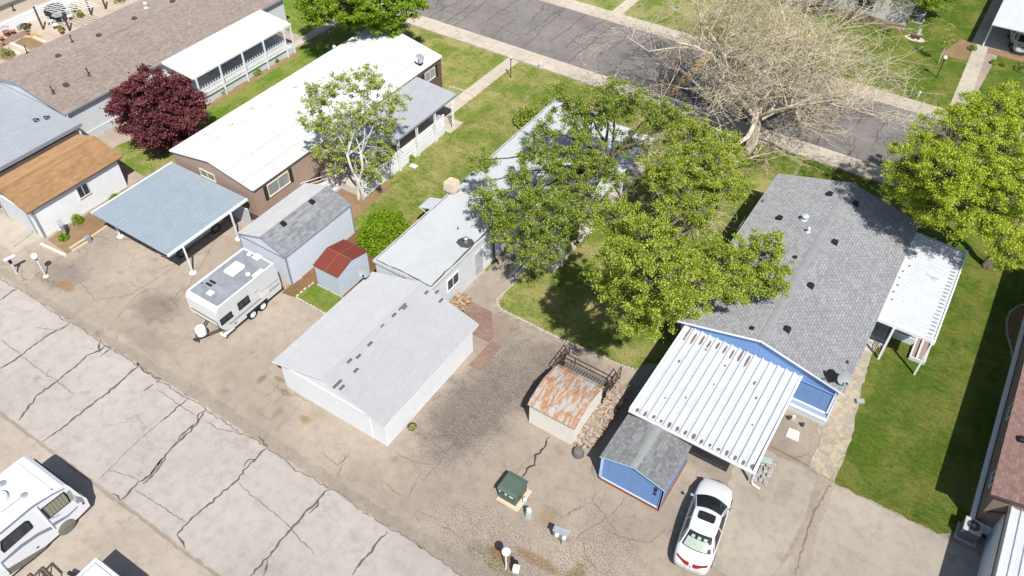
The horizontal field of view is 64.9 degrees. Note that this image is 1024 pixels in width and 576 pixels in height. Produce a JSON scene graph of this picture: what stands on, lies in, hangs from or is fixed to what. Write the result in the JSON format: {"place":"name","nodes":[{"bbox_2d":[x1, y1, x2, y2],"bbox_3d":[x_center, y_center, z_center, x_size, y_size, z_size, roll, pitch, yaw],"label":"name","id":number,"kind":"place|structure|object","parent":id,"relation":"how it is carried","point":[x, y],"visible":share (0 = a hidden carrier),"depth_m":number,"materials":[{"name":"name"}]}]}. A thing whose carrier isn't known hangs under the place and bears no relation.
{"place":"outdoors","nodes":[
{"label":"outdoors","id":0,"kind":"place"},
{"bbox_2d":[177,26,371,141],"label":"lawn","id":1,"kind":"structure","parent":0,"point":[325,44],"depth_m":66.67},
{"bbox_2d":[204,52,299,110],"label":"soil bed","id":2,"kind":"object","parent":1,"relation":"on","point":[247,83],"visible":0.96,"depth_m":65.84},
{"bbox_2d":[292,0,430,37],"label":"maple tree","id":3,"kind":"object","parent":1,"relation":"on","point":[360,12],"visible":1,"depth_m":62.63,"materials":[{"name":"green plant"}]},
{"bbox_2d":[283,0,342,35],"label":"lawn","id":4,"kind":"structure","parent":0,"point":[298,27],"depth_m":73.29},
{"bbox_2d":[292,19,336,47],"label":"path","id":5,"kind":"structure","parent":0,"point":[308,36],"depth_m":71.55,"materials":[{"name":"concrete"}]},
{"bbox_2d":[272,266,478,446],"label":"garage","id":6,"kind":"structure","parent":0,"point":[380,357],"depth_m":42.34,"materials":[{"name":"grey"}]},
{"bbox_2d":[289,369,372,437],"bbox_3d":[-9.403,5.997,41.887,5.400,1.930,0.050,25,50,22],"label":"garage door","id":7,"kind":"structure","parent":6,"relation":"in","point":[353,416],"depth_m":41.80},
{"bbox_2d":[428,112,462,132],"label":"path","id":8,"kind":"structure","parent":0,"point":[448,125],"depth_m":61.78,"materials":[{"name":"concrete"}]},
{"bbox_2d":[112,16,804,368],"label":"lawn","id":9,"kind":"structure","parent":0,"point":[464,66],"depth_m":57.18,"materials":[{"name":"plant"}]},
{"bbox_2d":[99,63,210,154],"bbox_3d":[-25.218,-12.335,56.627,8.202,6.847,5.868,2,45,1],"label":"maple tree","id":10,"kind":"object","parent":9,"relation":"on","point":[158,111],"visible":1,"depth_m":55.58,"materials":[{"name":"red plant"}]},
{"bbox_2d":[169,29,456,219],"bbox_3d":[-12.627,-12.296,58.649,11.771,3.940,20.300,25,50,22],"label":"mobile home","id":11,"kind":"object","parent":9,"relation":"on","point":[255,152],"visible":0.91,"depth_m":56.52,"materials":[{"name":"white paint"}]},
{"bbox_2d":[199,168,216,182],"bbox_3d":[-20.200,-7.481,53.459,1.440,0.620,0.090,25,50,22],"label":"window","id":12,"kind":"structure","parent":11,"relation":"in","point":[205,174],"depth_m":53.45,"materials":[{"name":"glass"}]},
{"bbox_2d":[267,171,290,197],"bbox_3d":[-15.425,-6.876,53.297,0.090,0.970,1.970,25,50,22],"label":"window","id":13,"kind":"structure","parent":11,"relation":"in","point":[282,181],"depth_m":53.29,"materials":[{"name":"glass"}]},
{"bbox_2d":[424,67,435,81],"bbox_3d":[-6.410,-16.635,63.023,0.090,0.870,1.340,25,50,22],"label":"window","id":14,"kind":"structure","parent":11,"relation":"in","point":[429,75],"depth_m":63.03,"materials":[{"name":"glass"}]},
{"bbox_2d":[282,221,396,312],"bbox_3d":[-9.527,-1.375,50.577,5.057,0.001,8.803,25,50,22],"label":"soil bed","id":15,"kind":"object","parent":9,"relation":"on","point":[307,279],"visible":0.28,"depth_m":49.70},
{"bbox_2d":[295,282,342,313],"bbox_3d":[-11.554,0.624,48.540,2.796,0.084,1.698,25,50,22],"label":"bed edging","id":16,"kind":"object","parent":15,"relation":"on","point":[300,292],"visible":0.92,"depth_m":48.54,"materials":[{"name":"stone"}]},
{"bbox_2d":[298,285,341,312],"bbox_3d":[-11.530,0.626,48.556,2.597,0.001,1.530,25,50,22],"label":"grass patch","id":17,"kind":"object","parent":15,"relation":"on","point":[320,291],"visible":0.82,"depth_m":48.60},
{"bbox_2d":[356,209,410,256],"bbox_3d":[-8.220,-3.884,51.658,3.429,2.099,3.906,25,50,22],"label":"round bush","id":18,"kind":"object","parent":15,"relation":"on","point":[393,220],"visible":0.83,"depth_m":51.04,"materials":[{"name":"green plant"}]},
{"bbox_2d":[319,180,390,218],"bbox_3d":[-11.403,-6.713,55.858,4.754,0.001,6.098,25,50,22],"label":"soil bed","id":19,"kind":"object","parent":9,"relation":"on","point":[359,207],"visible":0.27,"depth_m":55.37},
{"bbox_2d":[295,63,412,200],"bbox_3d":[-9.934,-10.180,52.288,7.471,10.222,4.100,-7,46,-8],"label":"aspen tree","id":20,"kind":"object","parent":19,"relation":"on","point":[352,149],"visible":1,"depth_m":50.95,"materials":[{"name":"green plant"}]},
{"bbox_2d":[512,106,540,128],"bbox_3d":[1.305,-13.188,61.541,2.570,1.346,2.610,25,50,22],"label":"round bush","id":21,"kind":"object","parent":9,"relation":"on","point":[524,112],"visible":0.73,"depth_m":61.19,"materials":[{"name":"green plant"}]},
{"bbox_2d":[496,281,633,369],"bbox_3d":[2.684,2.594,46.741,2.355,0.084,9.562,-34,54,-29],"label":"lawn edging","id":22,"kind":"object","parent":9,"relation":"on","point":[497,298],"visible":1,"depth_m":46.67,"materials":[{"name":"concrete"}]},
{"bbox_2d":[466,73,696,270],"bbox_3d":[3.576,-6.729,48.728,14.235,10.605,9.844,-35,55,-30],"label":"maple tree","id":23,"kind":"object","parent":9,"relation":"on","point":[587,165],"visible":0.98,"depth_m":46.74,"materials":[{"name":"green plant"}]},
{"bbox_2d":[155,53,1019,538],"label":"grass","id":24,"kind":"structure","parent":9,"relation":"on","point":[701,283],"depth_m":46.12,"materials":[{"name":"green"}]},
{"bbox_2d":[580,115,797,342],"bbox_3d":[9.679,-1.763,42.893,10.754,11.981,18.164,25,50,22],"label":"maple tree","id":25,"kind":"object","parent":9,"relation":"on","point":[644,265],"visible":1,"depth_m":40.57,"materials":[{"name":"green plant"}]},
{"bbox_2d":[564,0,974,251],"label":"sycamore tree","id":26,"kind":"object","parent":9,"relation":"on","point":[760,114],"visible":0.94,"depth_m":54.54,"materials":[{"name":"beige plant"}]},
{"bbox_2d":[437,58,518,116],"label":"path","id":27,"kind":"structure","parent":0,"point":[480,85],"depth_m":65.45,"materials":[{"name":"concrete"}]},
{"bbox_2d":[462,303,493,341],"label":"brick path","id":28,"kind":"structure","parent":0,"point":[481,316],"depth_m":47.44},
{"bbox_2d":[469,341,500,370],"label":"brick path","id":29,"kind":"structure","parent":0,"point":[483,357],"depth_m":45.45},
{"bbox_2d":[467,251,526,308],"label":"path","id":30,"kind":"structure","parent":0,"point":[490,285],"depth_m":49.62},
{"bbox_2d":[0,9,999,575],"bbox_3d":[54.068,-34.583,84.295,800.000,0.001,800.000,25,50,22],"label":"ground","id":31,"kind":"structure","parent":0,"point":[238,371],"depth_m":42.14,"materials":[{"name":"concrete"}]},
{"bbox_2d":[0,212,42,252],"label":"driveway slab","id":32,"kind":"structure","parent":31,"relation":"on","point":[13,232],"depth_m":52.38,"materials":[{"name":"concrete"}]},
{"bbox_2d":[0,0,77,34],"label":"mobile home","id":33,"kind":"object","parent":31,"relation":"on","point":[13,13],"visible":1,"depth_m":71.75,"materials":[{"name":"white paint"}]},
{"bbox_2d":[0,84,81,207],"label":"home","id":34,"kind":"object","parent":31,"relation":"on","point":[30,129],"visible":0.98,"depth_m":56.37,"materials":[{"name":"metal"}]},
{"bbox_2d":[0,134,126,237],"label":"shed","id":35,"kind":"structure","parent":31,"relation":"on","point":[43,193],"depth_m":52.83,"materials":[{"name":"beige"}]},
{"bbox_2d":[0,196,35,231],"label":"roll door","id":36,"kind":"structure","parent":35,"relation":"in","point":[13,211],"depth_m":52.40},
{"bbox_2d":[75,182,91,199],"bbox_3d":[-28.324,-6.428,53.238,0.090,0.920,0.890,25,50,22],"label":"window","id":37,"kind":"structure","parent":35,"relation":"in","point":[83,190],"depth_m":53.24,"materials":[{"name":"glass"}]},
{"bbox_2d":[0,0,137,53],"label":"patio slab","id":38,"kind":"structure","parent":31,"relation":"on","point":[48,33],"depth_m":72.91,"materials":[{"name":"concrete"}]},
{"bbox_2d":[0,30,27,47],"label":"brick path","id":39,"kind":"structure","parent":38,"relation":"on","point":[11,38],"depth_m":70.64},
{"bbox_2d":[15,37,43,49],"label":"soil bed","id":40,"kind":"object","parent":38,"relation":"on","point":[30,43],"visible":1,"depth_m":69.95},
{"bbox_2d":[44,3,65,18],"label":"patio table","id":41,"kind":"object","parent":38,"relation":"on","point":[47,13],"visible":0.61,"depth_m":72.54,"materials":[{"name":"metal"}]},
{"bbox_2d":[33,0,106,30],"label":"pergola","id":42,"kind":"object","parent":38,"relation":"on","point":[62,11],"visible":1,"depth_m":70.44,"materials":[{"name":"white paint"}]},
{"bbox_2d":[47,173,151,252],"bbox_3d":[-26.739,-5.173,54.163,2.734,0.001,8.700,25,50,22],"label":"soil bed","id":43,"kind":"object","parent":31,"relation":"on","point":[91,225],"visible":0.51,"depth_m":52.69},
{"bbox_2d":[0,415,212,575],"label":"parking pads","id":44,"kind":"object","parent":31,"relation":"on","point":[116,537],"visible":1,"depth_m":37.44,"materials":[{"name":"concrete"}]},
{"bbox_2d":[0,456,89,575],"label":"motorhome","id":45,"kind":"object","parent":44,"relation":"on","point":[42,506],"visible":1,"depth_m":36.01,"materials":[{"name":"paint"}]},
{"bbox_2d":[0,521,32,552],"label":"window","id":46,"kind":"structure","parent":45,"relation":"in","point":[6,543],"depth_m":35.01,"materials":[{"name":"glass"}]},
{"bbox_2d":[40,492,70,518],"bbox_3d":[-20.552,9.783,36.323,0.048,0.958,1.189,25,50,22],"label":"window","id":47,"kind":"structure","parent":45,"relation":"in","point":[54,506],"depth_m":36.29,"materials":[{"name":"fabric"}]},
{"bbox_2d":[77,558,119,575],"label":"box trailer","id":48,"kind":"object","parent":44,"relation":"on","point":[96,567],"visible":1,"depth_m":34.14,"materials":[{"name":"white paint"}]},
{"bbox_2d":[0,412,217,575],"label":"alley edge strip","id":49,"kind":"object","parent":44,"relation":"on","point":[142,519],"visible":1,"depth_m":39.03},
{"bbox_2d":[0,0,295,136],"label":"mobile home","id":50,"kind":"object","parent":31,"relation":"on","point":[213,49],"visible":0.95,"depth_m":63.68,"materials":[{"name":"brown"}]},
{"bbox_2d":[90,162,251,274],"bbox_3d":[-21.596,-4.392,51.868,7.470,2.260,6.420,25,50,22],"label":"carport","id":51,"kind":"object","parent":31,"relation":"on","point":[170,209],"visible":0.96,"depth_m":51.05,"materials":[{"name":"blue metal"}]},
{"bbox_2d":[154,218,223,257],"bbox_3d":[-20.805,-3.665,51.769,2.110,1.478,4.800,25,50,22],"label":"parked car","id":52,"kind":"object","parent":31,"relation":"on","point":[214,229],"visible":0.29,"depth_m":51.38,"materials":[{"name":"black metal"}]},
{"bbox_2d":[0,277,462,575],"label":"alley","id":53,"kind":"structure","parent":31,"relation":"on","point":[236,529],"depth_m":40.33,"materials":[{"name":"concrete"}]},
{"bbox_2d":[0,288,387,575],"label":"crack sealing","id":54,"kind":"object","parent":53,"relation":"on","point":[234,482],"visible":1,"depth_m":40.59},
{"bbox_2d":[186,248,283,342],"bbox_3d":[-16.387,0.543,46.590,2.560,2.865,5.884,25,50,22],"label":"camper trailer","id":55,"kind":"object","parent":31,"relation":"on","point":[231,293],"visible":1,"depth_m":45.98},
{"bbox_2d":[0,269,496,575],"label":"alley edge strip","id":56,"kind":"object","parent":31,"relation":"on","point":[204,397],"visible":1,"depth_m":41.45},
{"bbox_2d":[237,183,355,284],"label":"shed","id":57,"kind":"structure","parent":31,"relation":"on","point":[294,235],"depth_m":49.61,"materials":[{"name":"grey"}]},
{"bbox_2d":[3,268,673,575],"bbox_3d":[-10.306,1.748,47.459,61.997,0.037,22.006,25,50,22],"label":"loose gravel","id":58,"kind":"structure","parent":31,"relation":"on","point":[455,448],"depth_m":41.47,"materials":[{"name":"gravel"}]},
{"bbox_2d":[313,239,369,296],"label":"shed","id":59,"kind":"structure","parent":31,"relation":"on","point":[338,265],"depth_m":48.41,"materials":[{"name":"red metal"}]},
{"bbox_2d":[449,292,472,310],"bbox_3d":[-3.303,0.989,47.754,1.256,0.947,2.405,25,50,22],"label":"firewood pile","id":60,"kind":"object","parent":31,"relation":"on","point":[460,301],"visible":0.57,"depth_m":47.68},
{"bbox_2d":[34,217,958,575],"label":"weeds","id":61,"kind":"object","parent":31,"relation":"on","point":[494,551],"visible":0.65,"depth_m":38.70,"materials":[{"name":"green plant"}]},
{"bbox_2d":[373,98,654,301],"bbox_3d":[0.468,-5.586,52.528,9.420,3.354,20.800,25,50,22],"label":"mobile home","id":62,"kind":"object","parent":31,"relation":"on","point":[445,249],"visible":0.57,"depth_m":49.67,"materials":[{"name":"white paint"}]},
{"bbox_2d":[443,177,459,194],"bbox_3d":[-3.821,-6.496,51.168,0.970,0.740,0.970,25,50,22],"label":"evaporative cooler","id":63,"kind":"object","parent":62,"relation":"on","point":[451,185],"visible":1,"depth_m":50.91,"materials":[{"name":"beige metal"}]},
{"bbox_2d":[447,270,459,292],"bbox_3d":[-3.456,-0.384,47.298,0.090,0.920,1.190,25,50,22],"label":"window","id":64,"kind":"structure","parent":62,"relation":"in","point":[454,280],"depth_m":47.31,"materials":[{"name":"white paint"}]},
{"bbox_2d":[475,247,482,275],"bbox_3d":[-2.029,-1.595,49.243,0.070,1.850,0.750,25,50,22],"label":"storm door","id":65,"kind":"structure","parent":62,"relation":"in","point":[479,254],"depth_m":49.18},
{"bbox_2d":[482,240,489,268],"bbox_3d":[-1.593,-2.073,49.722,0.065,1.850,0.740,25,50,22],"label":"storm door","id":66,"kind":"structure","parent":62,"relation":"in","point":[486,247],"depth_m":49.68,"materials":[{"name":"white paint"}]},
{"bbox_2d":[496,471,531,511],"bbox_3d":[0.097,9.781,38.917,1.250,1.000,1.300,25,50,22],"label":"transformer box","id":67,"kind":"object","parent":31,"relation":"on","point":[512,489],"visible":1,"depth_m":38.69,"materials":[{"name":"green paint"}]},
{"bbox_2d":[552,525,570,543],"bbox_3d":[2.259,11.493,37.239,0.800,1.040,0.360,19,48,17],"label":"meter box","id":68,"kind":"object","parent":31,"relation":"on","point":[561,533],"visible":1,"depth_m":36.97,"materials":[{"name":"metal"}]},
{"bbox_2d":[527,364,604,445],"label":"shed","id":69,"kind":"structure","parent":31,"relation":"on","point":[564,403],"depth_m":41.19,"materials":[{"name":"beige paint"}]},
{"bbox_2d":[554,342,621,396],"bbox_3d":[4.112,4.527,44.055,3.258,1.178,1.760,25,50,22],"label":"rack trailer","id":70,"kind":"object","parent":31,"relation":"on","point":[606,385],"visible":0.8,"depth_m":43.95,"materials":[{"name":"brown metal"}]},
{"bbox_2d":[572,381,630,449],"bbox_3d":[4.803,6.634,42.446,1.228,0.662,4.975,25,50,22],"label":"firewood pile","id":71,"kind":"object","parent":31,"relation":"on","point":[593,426],"visible":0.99,"depth_m":42.08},
{"bbox_2d":[598,411,693,510],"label":"shed","id":72,"kind":"structure","parent":31,"relation":"on","point":[643,461],"depth_m":38.63,"materials":[{"name":"grey"}]},
{"bbox_2d":[673,477,733,575],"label":"parked car","id":73,"kind":"object","parent":31,"relation":"on","point":[698,540],"visible":1,"depth_m":36.78,"materials":[{"name":"white paint"}]},
{"bbox_2d":[616,364,797,484],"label":"driveway slab","id":74,"kind":"structure","parent":31,"relation":"on","point":[713,466],"depth_m":41.44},
{"bbox_2d":[628,324,802,489],"bbox_3d":[10.572,6.163,41.380,6.968,2.770,7.000,25,50,22],"label":"carport","id":75,"kind":"object","parent":74,"relation":"on","point":[722,398],"visible":0.98,"depth_m":40.27,"materials":[{"name":"white metal"}]},
{"bbox_2d":[786,428,799,441],"bbox_3d":[14.641,7.626,41.889,0.686,0.050,0.643,25,50,22],"label":"hatch cover","id":76,"kind":"object","parent":74,"relation":"on","point":[792,434],"visible":1,"depth_m":41.87,"materials":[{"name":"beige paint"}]},
{"bbox_2d":[713,450,816,575],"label":"driveway slab","id":77,"kind":"structure","parent":31,"relation":"on","point":[760,530],"depth_m":38.42,"materials":[{"name":"concrete"}]},
{"bbox_2d":[754,463,775,485],"bbox_3d":[12.604,9.177,40.171,0.713,0.240,1.373,25,50,22],"label":"stone stack","id":78,"kind":"object","parent":77,"relation":"on","point":[764,470],"visible":0.99,"depth_m":40.10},
{"bbox_2d":[771,447,830,574],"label":"joint weeds","id":79,"kind":"object","parent":77,"relation":"on","point":[810,522],"visible":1,"depth_m":38.68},
{"bbox_2d":[677,173,967,424],"bbox_3d":[18.233,0.082,46.459,12.120,4.255,15.725,25,50,22],"label":"mobile home","id":80,"kind":"object","parent":31,"relation":"on","point":[872,269],"visible":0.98,"depth_m":45.04,"materials":[{"name":"grey"}]},
{"bbox_2d":[809,350,871,482],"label":"flagstone path","id":81,"kind":"structure","parent":31,"relation":"on","point":[836,431],"depth_m":42.18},
{"bbox_2d":[774,486,981,575],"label":"driveway slab","id":82,"kind":"structure","parent":31,"relation":"on","point":[858,536],"depth_m":37.49,"materials":[{"name":"concrete"}]},
{"bbox_2d":[771,479,831,575],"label":"paving patches","id":83,"kind":"object","parent":82,"relation":"on","point":[781,496],"visible":1,"depth_m":38.27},
{"bbox_2d":[977,506,1023,575],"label":"carport","id":84,"kind":"object","parent":82,"relation":"on","point":[1003,553],"visible":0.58,"depth_m":35.28,"materials":[{"name":"white metal"}]},
{"bbox_2d":[954,516,983,547],"bbox_3d":[21.432,11.325,37.690,0.950,0.900,0.950,25,50,22],"label":"air conditioner","id":85,"kind":"object","parent":31,"relation":"on","point":[968,530],"visible":1,"depth_m":37.50,"materials":[{"name":"metal"}]},
{"bbox_2d":[572,446,583,458],"bbox_3d":[3.364,8.310,40.823,0.640,0.420,0.611,25,50,22],"label":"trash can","id":86,"kind":"object","parent":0,"point":[577,452],"visible":1,"depth_m":40.68,"materials":[{"name":"grey metal"}]},
{"bbox_2d":[575,0,624,10],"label":"lawn","id":87,"kind":"structure","parent":0,"point":[611,5],"depth_m":76.14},
{"bbox_2d":[613,0,638,13],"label":"path","id":88,"kind":"structure","parent":0,"point":[624,5],"depth_m":75.82,"materials":[{"name":"concrete"}]},
{"bbox_2d":[381,3,1023,227],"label":"sidewalk","id":89,"kind":"structure","parent":0,"point":[858,167],"depth_m":64.49,"materials":[{"name":"concrete"}]},
{"bbox_2d":[382,0,1023,200],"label":"street","id":90,"kind":"structure","parent":0,"point":[524,14],"depth_m":68.89,"materials":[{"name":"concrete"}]},
{"bbox_2d":[0,0,942,575],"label":"thin cracks","id":91,"kind":"object","parent":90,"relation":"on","point":[286,390],"visible":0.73,"depth_m":42.24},
{"bbox_2d":[670,52,713,95],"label":"street patch","id":92,"kind":"object","parent":90,"relation":"on","point":[685,78],"visible":0.62,"depth_m":66.82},
{"bbox_2d":[430,0,985,476],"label":"dark cracks","id":93,"kind":"object","parent":90,"relation":"on","point":[648,88],"visible":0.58,"depth_m":67.26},
{"bbox_2d":[540,0,1022,141],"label":"sidewalk","id":94,"kind":"structure","parent":0,"point":[585,8],"depth_m":71.77,"materials":[{"name":"concrete"}]},
{"bbox_2d":[623,0,950,103],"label":"lawn","id":95,"kind":"structure","parent":0,"point":[648,9],"depth_m":74.64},
{"bbox_2d":[791,0,918,31],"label":"mobile home","id":96,"kind":"object","parent":95,"relation":"on","point":[883,13],"visible":0.66,"depth_m":73.05,"materials":[{"name":"grey"}]},
{"bbox_2d":[856,0,875,10],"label":"window","id":97,"kind":"structure","parent":96,"relation":"in","point":[867,4],"depth_m":73.02,"materials":[{"name":"white paint"}]},
{"bbox_2d":[818,0,923,25],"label":"sycamore tree","id":98,"kind":"object","parent":95,"relation":"on","point":[823,10],"visible":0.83,"depth_m":72.05,"materials":[{"name":"plant"}]},
{"bbox_2d":[800,0,992,108],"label":"lawn","id":99,"kind":"structure","parent":0,"point":[965,17],"depth_m":70.25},
{"bbox_2d":[904,28,924,41],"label":"garden ornament","id":100,"kind":"object","parent":99,"relation":"on","point":[914,37],"visible":1,"depth_m":71.51,"materials":[{"name":"white wood"}]},
{"bbox_2d":[910,9,926,23],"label":"air conditioner","id":101,"kind":"object","parent":99,"relation":"on","point":[918,17],"visible":1,"depth_m":73.65,"materials":[{"name":"metal"}]},
{"bbox_2d":[906,0,958,11],"bbox_3d":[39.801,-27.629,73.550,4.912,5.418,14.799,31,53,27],"label":"maple tree","id":102,"kind":"object","parent":99,"relation":"on","point":[932,4],"visible":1,"depth_m":69.94,"materials":[{"name":"green plant"}]},
{"bbox_2d":[938,23,955,63],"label":"sapling","id":103,"kind":"object","parent":99,"relation":"on","point":[944,41],"visible":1,"depth_m":67.02,"materials":[{"name":"green plant"}]},
{"bbox_2d":[940,39,973,59],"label":"soil bed","id":104,"kind":"object","parent":99,"relation":"on","point":[959,49],"visible":0.93,"depth_m":70.34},
{"bbox_2d":[795,159,1023,538],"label":"lawn","id":105,"kind":"structure","parent":0,"point":[1002,290],"depth_m":43.61,"materials":[{"name":"plant"}]},
{"bbox_2d":[908,338,930,364],"bbox_3d":[23.736,3.024,46.400,0.860,0.280,3.600,25,50,22],"label":"bench","id":106,"kind":"object","parent":105,"relation":"on","point":[919,349],"visible":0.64,"depth_m":45.81,"materials":[{"name":"white paint"}]},
{"bbox_2d":[878,78,1023,271],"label":"maple tree","id":107,"kind":"object","parent":105,"relation":"on","point":[957,171],"visible":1,"depth_m":44.14,"materials":[{"name":"green plant"}]},
{"bbox_2d":[969,317,1023,534],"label":"mobile home","id":108,"kind":"object","parent":105,"relation":"on","point":[1000,489],"visible":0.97,"depth_m":38.41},
{"bbox_2d":[1006,305,1023,355],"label":"soil bed","id":109,"kind":"object","parent":105,"relation":"on","point":[1018,311],"visible":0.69,"depth_m":47.50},
{"bbox_2d":[1005,304,1023,359],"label":"bed edging","id":110,"kind":"object","parent":109,"relation":"on","point":[1006,331],"visible":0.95,"depth_m":47.20,"materials":[{"name":"concrete"}]},
{"bbox_2d":[950,44,987,107],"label":"path","id":111,"kind":"structure","parent":0,"point":[969,77],"depth_m":67.61,"materials":[{"name":"concrete"}]},
{"bbox_2d":[972,0,1023,55],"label":"driveway","id":112,"kind":"structure","parent":0,"point":[998,39],"depth_m":72.41,"materials":[{"name":"concrete"}]},
{"bbox_2d":[982,0,1023,51],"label":"patio cover","id":113,"kind":"object","parent":112,"relation":"on","point":[1010,15],"visible":0.94,"depth_m":69.75,"materials":[{"name":"white metal"}]},
{"bbox_2d":[1007,29,1023,52],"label":"parked car","id":114,"kind":"object","parent":112,"relation":"on","point":[1016,43],"visible":0.69,"depth_m":69.70,"materials":[{"name":"white paint"}]},
{"bbox_2d":[975,51,1023,119],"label":"lawn","id":115,"kind":"structure","parent":0,"point":[997,75],"depth_m":67.23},
{"bbox_2d":[987,48,1023,61],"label":"soil bed","id":116,"kind":"object","parent":115,"relation":"on","point":[1006,55],"visible":1,"depth_m":69.91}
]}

